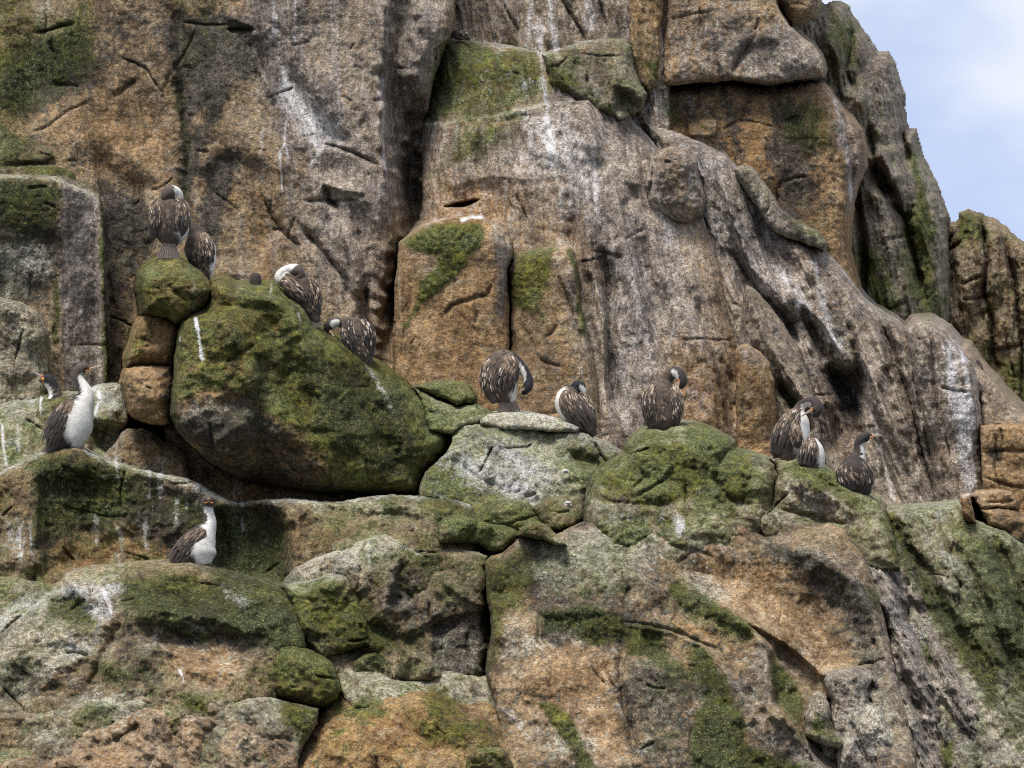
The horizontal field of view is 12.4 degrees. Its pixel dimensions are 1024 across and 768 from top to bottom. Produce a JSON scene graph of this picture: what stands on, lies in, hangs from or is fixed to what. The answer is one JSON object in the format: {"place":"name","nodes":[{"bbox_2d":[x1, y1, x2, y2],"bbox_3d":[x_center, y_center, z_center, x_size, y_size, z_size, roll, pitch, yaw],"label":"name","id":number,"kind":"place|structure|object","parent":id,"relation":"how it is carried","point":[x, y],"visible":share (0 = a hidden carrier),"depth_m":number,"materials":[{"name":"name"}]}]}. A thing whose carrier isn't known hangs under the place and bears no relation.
{"place":"outdoors","nodes":[
{"label":"outdoors","id":0,"kind":"place"},
{"bbox_2d":[0,756,45,767],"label":"rock","id":1,"kind":"object","parent":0,"point":[23,762],"visible":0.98,"depth_m":35.15,"materials":[{"name":"stone"}]},
{"bbox_2d":[43,707,298,767],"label":"rock","id":2,"kind":"object","parent":1,"relation":"on","point":[147,737],"visible":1,"depth_m":35.30,"materials":[{"name":"stone"}]},
{"bbox_2d":[0,559,306,749],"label":"boulder","id":3,"kind":"object","parent":2,"relation":"on","point":[175,643],"visible":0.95,"depth_m":36.17,"materials":[{"name":"stone"}]},
{"bbox_2d":[0,576,53,619],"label":"rock","id":4,"kind":"object","parent":3,"relation":"on","point":[19,595],"visible":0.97,"depth_m":36.85,"materials":[{"name":"stone"}]},
{"bbox_2d":[167,495,216,564],"bbox_3d":[-2.513,1.183,37.219,0.371,0.618,0.284,-3,-11,15],"label":"cormorant","id":5,"kind":"object","parent":3,"relation":"on","point":[196,544],"visible":1,"depth_m":37.10,"materials":[{"name":"white"}]},
{"bbox_2d":[0,447,479,596],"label":"rock ledge","id":6,"kind":"object","parent":3,"relation":"on","point":[63,511],"visible":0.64,"depth_m":37.52,"materials":[{"name":"stone"}]},
{"bbox_2d":[0,381,131,471],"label":"rock ledge","id":7,"kind":"object","parent":6,"relation":"on","point":[22,424],"visible":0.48,"depth_m":38.68,"materials":[{"name":"stone"}]},
{"bbox_2d":[0,297,49,403],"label":"rock block","id":8,"kind":"object","parent":7,"relation":"on","point":[24,345],"visible":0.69,"depth_m":39.35,"materials":[{"name":"stone"}]},
{"bbox_2d":[33,372,61,398],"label":"cormorant","id":9,"kind":"object","parent":7,"relation":"on","point":[52,386],"visible":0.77,"depth_m":38.89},
{"bbox_2d":[0,174,108,393],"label":"rock pillar","id":10,"kind":"object","parent":7,"relation":"on","point":[52,254],"visible":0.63,"depth_m":39.84,"materials":[{"name":"stone"}]},
{"bbox_2d":[40,362,101,452],"bbox_3d":[-3.541,0.202,37.887,0.434,0.769,0.292,6,-13,-28],"label":"cormorant","id":11,"kind":"object","parent":6,"relation":"on","point":[70,421],"visible":1,"depth_m":37.78,"materials":[{"name":"white"}]},
{"bbox_2d":[104,426,189,477],"bbox_3d":[-2.971,0.715,39.292,0.822,1.240,2.591,0,-11,0],"label":"boulder","id":12,"kind":"object","parent":6,"relation":"on","point":[143,447],"visible":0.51,"depth_m":38.23,"materials":[{"name":"stone"}]},
{"bbox_2d":[117,365,172,428],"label":"stone","id":13,"kind":"object","parent":12,"relation":"on","point":[146,392],"visible":0.97,"depth_m":37.97,"materials":[{"name":"stone"}]},
{"bbox_2d":[121,315,178,367],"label":"stone","id":14,"kind":"object","parent":13,"relation":"on","point":[151,339],"visible":0.86,"depth_m":38.14,"materials":[{"name":"stone"}]},
{"bbox_2d":[133,253,210,324],"bbox_3d":[-2.805,-0.832,39.575,0.728,1.237,3.321,1,-11,-5],"label":"stone","id":15,"kind":"object","parent":14,"relation":"on","point":[176,291],"visible":0.9,"depth_m":37.97,"materials":[{"name":"stone"}]},
{"bbox_2d":[147,185,190,258],"bbox_3d":[-2.781,-1.306,38.385,0.356,0.617,0.276,0,-11,0],"label":"cormorant","id":16,"kind":"object","parent":15,"relation":"on","point":[169,220],"visible":1,"depth_m":38.29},
{"bbox_2d":[184,223,215,280],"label":"cormorant","id":17,"kind":"object","parent":15,"relation":"on","point":[200,250],"visible":1,"depth_m":38.45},
{"bbox_2d":[169,275,450,495],"bbox_3d":[-1.657,-0.122,39.156,2.315,2.350,3.410,0,-11,0],"label":"boulder","id":18,"kind":"object","parent":6,"relation":"on","point":[271,385],"visible":0.98,"depth_m":37.88,"materials":[{"name":"stone"}]},
{"bbox_2d":[249,273,261,284],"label":"cormorant","id":19,"kind":"object","parent":18,"relation":"on","point":[255,279],"visible":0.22,"depth_m":38.84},
{"bbox_2d":[274,264,322,327],"bbox_3d":[-1.744,-0.709,38.588,0.402,0.547,0.254,0,-11,0],"label":"cormorant","id":20,"kind":"object","parent":18,"relation":"on","point":[299,285],"visible":1,"depth_m":38.53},
{"bbox_2d":[323,317,375,365],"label":"cormorant","id":21,"kind":"object","parent":18,"relation":"on","point":[358,337],"visible":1,"depth_m":38.64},
{"bbox_2d":[0,697,320,767],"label":"rock ledge","id":22,"kind":"object","parent":2,"relation":"on","point":[294,724],"visible":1,"depth_m":35.51,"materials":[{"name":"stone"}]},
{"bbox_2d":[0,0,455,435],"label":"cliff wall","id":23,"kind":"structure","parent":0,"point":[269,138],"depth_m":41.20,"materials":[{"name":"stone"}]},
{"bbox_2d":[0,123,100,199],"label":"rock ledge","id":24,"kind":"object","parent":23,"relation":"on","point":[28,155],"depth_m":40.89,"materials":[{"name":"stone"}]},
{"bbox_2d":[163,423,364,501],"bbox_3d":[-2.009,0.778,39.568,2.010,1.515,2.102,0,-11,0],"label":"rock","id":25,"kind":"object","parent":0,"point":[204,472],"depth_m":38.60,"materials":[{"name":"stone"}]},
{"bbox_2d":[298,691,504,767],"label":"boulder","id":26,"kind":"object","parent":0,"point":[421,729],"visible":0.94,"depth_m":35.56,"materials":[{"name":"stone"}]},
{"bbox_2d":[272,646,340,707],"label":"boulder","id":27,"kind":"object","parent":26,"relation":"on","point":[307,676],"visible":0.89,"depth_m":35.87,"materials":[{"name":"stone"}]},
{"bbox_2d":[281,573,369,657],"bbox_3d":[-1.476,1.827,37.017,0.769,0.793,1.230,0,-11,0],"label":"rock","id":28,"kind":"object","parent":27,"relation":"on","point":[330,615],"visible":1,"depth_m":36.53,"materials":[{"name":"stone"}]},
{"bbox_2d":[481,550,492,555],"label":"crevice wall","id":29,"kind":"structure","parent":0,"point":[486,553],"depth_m":37.93,"materials":[{"name":"stone"}]},
{"bbox_2d":[451,0,670,140],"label":"cliff wall","id":30,"kind":"structure","parent":0,"point":[542,26],"depth_m":42.50,"materials":[{"name":"stone"}]},
{"bbox_2d":[407,38,736,449],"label":"rock buttress","id":31,"kind":"object","parent":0,"point":[521,149],"visible":0.36,"depth_m":40.85,"materials":[{"name":"stone"}]},
{"bbox_2d":[392,213,513,411],"bbox_3d":[-0.519,-0.232,40.510,1.085,2.796,2.172,0,-11,0],"label":"rock column","id":32,"kind":"object","parent":31,"relation":"attached to","point":[451,316],"visible":0.55,"depth_m":39.67,"materials":[{"name":"stone"}]},
{"bbox_2d":[451,27,470,40],"bbox_3d":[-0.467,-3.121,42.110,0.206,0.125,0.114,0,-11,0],"label":"cormorant","id":33,"kind":"object","parent":31,"relation":"on","point":[458,33],"visible":0.97,"depth_m":42.07,"materials":[{"name":"brown"}]},
{"bbox_2d":[508,244,601,438],"bbox_3d":[0.335,-0.146,40.174,0.973,2.451,1.332,0,-11,0],"label":"rock column","id":34,"kind":"object","parent":31,"relation":"on","point":[551,347],"visible":0.48,"depth_m":39.74,"materials":[{"name":"stone"}]},
{"bbox_2d":[542,38,646,120],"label":"rock block","id":35,"kind":"object","parent":31,"relation":"on","point":[600,74],"visible":1,"depth_m":41.59,"materials":[{"name":"stone"}]},
{"bbox_2d":[645,145,706,222],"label":"rock outcrop","id":36,"kind":"object","parent":31,"relation":"on","point":[675,190],"visible":1,"depth_m":40.85,"materials":[{"name":"stone"}]},
{"bbox_2d":[629,0,663,90],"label":"cliff wall","id":37,"kind":"structure","parent":0,"point":[646,17],"depth_m":42.31,"materials":[{"name":"stone"}]},
{"bbox_2d":[485,521,916,767],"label":"rock","id":38,"kind":"object","parent":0,"point":[653,649],"visible":0.98,"depth_m":36.17,"materials":[{"name":"stone"}]},
{"bbox_2d":[339,668,495,708],"bbox_3d":[-0.726,2.483,36.911,1.352,0.648,2.086,0,-11,0],"label":"rock ledge","id":39,"kind":"object","parent":38,"relation":"on","point":[364,689],"visible":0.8,"depth_m":36.14,"materials":[{"name":"stone"}]},
{"bbox_2d":[351,653,392,678],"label":"rock","id":40,"kind":"object","parent":39,"relation":"on","point":[373,662],"visible":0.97,"depth_m":36.34,"materials":[{"name":"stone"}]},
{"bbox_2d":[281,534,490,709],"bbox_3d":[-1.102,1.945,37.796,1.884,1.706,3.078,0,-11,0],"label":"rock","id":41,"kind":"object","parent":39,"relation":"on","point":[441,622],"visible":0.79,"depth_m":36.71,"materials":[{"name":"stone"}]},
{"bbox_2d":[405,524,419,532],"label":"rock","id":42,"kind":"object","parent":41,"relation":"on","point":[412,527],"visible":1,"depth_m":37.28,"materials":[{"name":"stone"}]},
{"bbox_2d":[398,648,441,681],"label":"rock","id":43,"kind":"object","parent":39,"relation":"on","point":[414,666],"visible":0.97,"depth_m":36.23,"materials":[{"name":"stone"}]},
{"bbox_2d":[437,515,518,553],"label":"rock","id":44,"kind":"object","parent":38,"relation":"on","point":[492,538],"visible":0.94,"depth_m":37.16,"materials":[{"name":"stone"}]},
{"bbox_2d":[418,423,621,550],"bbox_3d":[0.081,0.868,38.763,1.791,1.366,2.394,0,-11,0],"label":"rock slab","id":45,"kind":"object","parent":44,"relation":"on","point":[478,468],"visible":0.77,"depth_m":38.28,"materials":[{"name":"stone"}]},
{"bbox_2d":[412,386,491,435],"bbox_3d":[-0.497,0.207,39.182,0.692,0.630,1.191,0,-11,0],"label":"rock ledge","id":46,"kind":"object","parent":45,"relation":"on","point":[445,417],"visible":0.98,"depth_m":38.68,"materials":[{"name":"stone"}]},
{"bbox_2d":[414,379,476,405],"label":"rock","id":47,"kind":"object","parent":46,"relation":"on","point":[456,393],"visible":0.93,"depth_m":38.85,"materials":[{"name":"stone"}]},
{"bbox_2d":[480,410,579,432],"bbox_3d":[0.159,0.297,39.261,0.892,0.470,1.521,0,-11,0],"label":"rock slab","id":48,"kind":"object","parent":45,"relation":"on","point":[520,419],"visible":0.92,"depth_m":38.56,"materials":[{"name":"stone"}]},
{"bbox_2d":[479,349,532,412],"bbox_3d":[-0.044,-0.024,38.832,0.426,0.551,0.273,-2,-11,12],"label":"cormorant","id":49,"kind":"object","parent":48,"relation":"on","point":[501,370],"visible":1,"depth_m":38.76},
{"bbox_2d":[555,380,598,436],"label":"cormorant","id":50,"kind":"object","parent":45,"relation":"on","point":[574,403],"visible":1,"depth_m":38.59,"materials":[{"name":"brown"}]},
{"bbox_2d":[466,746,513,767],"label":"rock","id":51,"kind":"object","parent":38,"relation":"on","point":[491,757],"visible":1,"depth_m":35.14,"materials":[{"name":"stone"}]},
{"bbox_2d":[517,522,566,545],"bbox_3d":[0.243,1.181,37.425,0.425,0.400,1.382,0,-11,0],"label":"rock slab","id":52,"kind":"object","parent":38,"relation":"on","point":[537,530],"visible":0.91,"depth_m":36.76,"materials":[{"name":"stone"}]},
{"bbox_2d":[479,498,540,530],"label":"boulder","id":53,"kind":"object","parent":52,"relation":"on","point":[517,514],"visible":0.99,"depth_m":37.51,"materials":[{"name":"stone"}]},
{"bbox_2d":[532,495,584,530],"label":"rock","id":54,"kind":"object","parent":52,"relation":"on","point":[557,513],"visible":0.97,"depth_m":37.53,"materials":[{"name":"stone"}]},
{"bbox_2d":[803,690,843,748],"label":"rock","id":55,"kind":"object","parent":38,"relation":"on","point":[819,729],"visible":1,"depth_m":35.41,"materials":[{"name":"stone"}]},
{"bbox_2d":[818,744,836,759],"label":"rock","id":56,"kind":"object","parent":38,"relation":"on","point":[828,752],"visible":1,"depth_m":35.59,"materials":[{"name":"stone"}]},
{"bbox_2d":[824,666,892,767],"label":"rock","id":57,"kind":"object","parent":38,"relation":"on","point":[860,724],"visible":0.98,"depth_m":35.45,"materials":[{"name":"stone"}]},
{"bbox_2d":[663,0,827,87],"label":"cliff wall","id":58,"kind":"structure","parent":0,"point":[761,43],"depth_m":42.37,"materials":[{"name":"stone"}]},
{"bbox_2d":[777,0,822,25],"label":"boulder","id":59,"kind":"object","parent":58,"relation":"on","point":[798,12],"visible":0.99,"depth_m":43.12,"materials":[{"name":"stone"}]},
{"bbox_2d":[670,81,868,287],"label":"cliff wall","id":60,"kind":"structure","parent":0,"point":[801,149],"depth_m":42.39,"materials":[{"name":"stone"}]},
{"bbox_2d":[739,284,825,460],"bbox_3d":[2.482,0.666,40.340,1.177,3.553,2.508,0,-11,0],"label":"rock face","id":61,"kind":"object","parent":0,"point":[764,330],"visible":0.2,"depth_m":39.91},
{"bbox_2d":[583,419,777,552],"bbox_3d":[1.415,0.826,38.611,1.718,1.667,3.156,0,-11,0],"label":"boulder","id":62,"kind":"object","parent":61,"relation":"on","point":[686,485],"visible":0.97,"depth_m":37.36,"materials":[{"name":"stone"}]},
{"bbox_2d":[640,366,687,429],"bbox_3d":[1.224,0.140,38.040,0.382,0.576,0.271,0,-11,0],"label":"cormorant","id":63,"kind":"object","parent":62,"relation":"on","point":[662,403],"visible":1,"depth_m":37.94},
{"bbox_2d":[735,343,776,456],"bbox_3d":[2.053,0.505,40.061,0.471,2.030,1.648,0,-11,0],"label":"rock pillar","id":64,"kind":"object","parent":62,"relation":"on","point":[756,409],"visible":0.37,"depth_m":39.38,"materials":[{"name":"stone"}]},
{"bbox_2d":[644,122,934,504],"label":"rock slope","id":65,"kind":"structure","parent":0,"point":[847,335],"depth_m":40.77,"materials":[{"name":"stone"}]},
{"bbox_2d":[734,164,827,250],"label":"rock rib","id":66,"kind":"object","parent":65,"relation":"on","point":[778,219],"visible":1,"depth_m":41.03,"materials":[{"name":"stone"}]},
{"bbox_2d":[797,1,950,321],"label":"cliff","id":67,"kind":"structure","parent":0,"point":[900,238],"depth_m":45.31,"materials":[{"name":"stone"}]},
{"bbox_2d":[822,0,1023,240],"label":"sky","id":68,"kind":"structure","parent":0,"point":[960,63],"materials":[{"name":"blue"}]},
{"bbox_2d":[867,536,979,767],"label":"rock slope","id":69,"kind":"structure","parent":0,"point":[927,689],"depth_m":36.27,"materials":[{"name":"stone"}]},
{"bbox_2d":[760,456,899,569],"bbox_3d":[2.600,1.068,38.752,1.198,1.428,3.370,-1,-11,5],"label":"boulder","id":70,"kind":"object","parent":69,"relation":"on","point":[805,495],"visible":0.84,"depth_m":37.31,"materials":[{"name":"stone"}]},
{"bbox_2d":[768,397,823,460],"bbox_3d":[2.279,0.374,37.925,0.452,0.558,0.304,0,-11,0],"label":"cormorant","id":71,"kind":"object","parent":70,"relation":"on","point":[790,433],"visible":0.99,"depth_m":37.82,"materials":[{"name":"brown"}]},
{"bbox_2d":[797,437,824,467],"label":"cormorant","id":72,"kind":"object","parent":70,"relation":"on","point":[811,454],"visible":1,"depth_m":37.59,"materials":[{"name":"brown"}]},
{"bbox_2d":[835,432,881,494],"bbox_3d":[2.758,0.649,37.575,0.385,0.552,0.244,0,-11,0],"label":"cormorant","id":73,"kind":"object","parent":70,"relation":"on","point":[854,472],"visible":1,"depth_m":37.47,"materials":[{"name":"brown"}]},
{"bbox_2d":[886,499,1023,767],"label":"rock ledge","id":74,"kind":"object","parent":69,"relation":"on","point":[971,576],"visible":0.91,"depth_m":37.01,"materials":[{"name":"stone"}]},
{"bbox_2d":[959,493,976,522],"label":"rock","id":75,"kind":"object","parent":74,"relation":"on","point":[969,513],"visible":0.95,"depth_m":37.69,"materials":[{"name":"stone"}]},
{"bbox_2d":[978,508,1023,543],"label":"rock","id":76,"kind":"object","parent":74,"relation":"on","point":[1011,522],"visible":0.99,"depth_m":38.08,"materials":[{"name":"stone"}]},
{"bbox_2d":[970,488,1018,509],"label":"rock","id":77,"kind":"object","parent":76,"relation":"on","point":[983,499],"visible":0.93,"depth_m":38.28,"materials":[{"name":"stone"}]},
{"bbox_2d":[979,423,1023,519],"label":"rock block","id":78,"kind":"object","parent":76,"relation":"on","point":[1002,454],"visible":0.32,"depth_m":39.47,"materials":[{"name":"stone"}]},
{"bbox_2d":[957,339,1023,424],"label":"rock block","id":79,"kind":"object","parent":78,"relation":"on","point":[1000,400],"visible":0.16,"depth_m":40.20,"materials":[{"name":"stone"}]},
{"bbox_2d":[976,360,982,369],"bbox_3d":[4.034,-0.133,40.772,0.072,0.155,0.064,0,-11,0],"label":"cormorant","id":80,"kind":"object","parent":79,"relation":"on","point":[979,364],"visible":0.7,"depth_m":40.76,"materials":[{"name":"brown"}]},
{"bbox_2d":[901,312,982,518],"bbox_3d":[3.926,0.580,42.800,0.858,3.625,6.356,-1,-11,6],"label":"rock column","id":81,"kind":"object","parent":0,"point":[944,395],"visible":0.56,"depth_m":39.76,"materials":[{"name":"stone"}]},
{"bbox_2d":[948,209,1023,401],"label":"ridge","id":82,"kind":"structure","parent":0,"point":[986,283],"depth_m":45.87,"materials":[{"name":"stone"}]}
]}

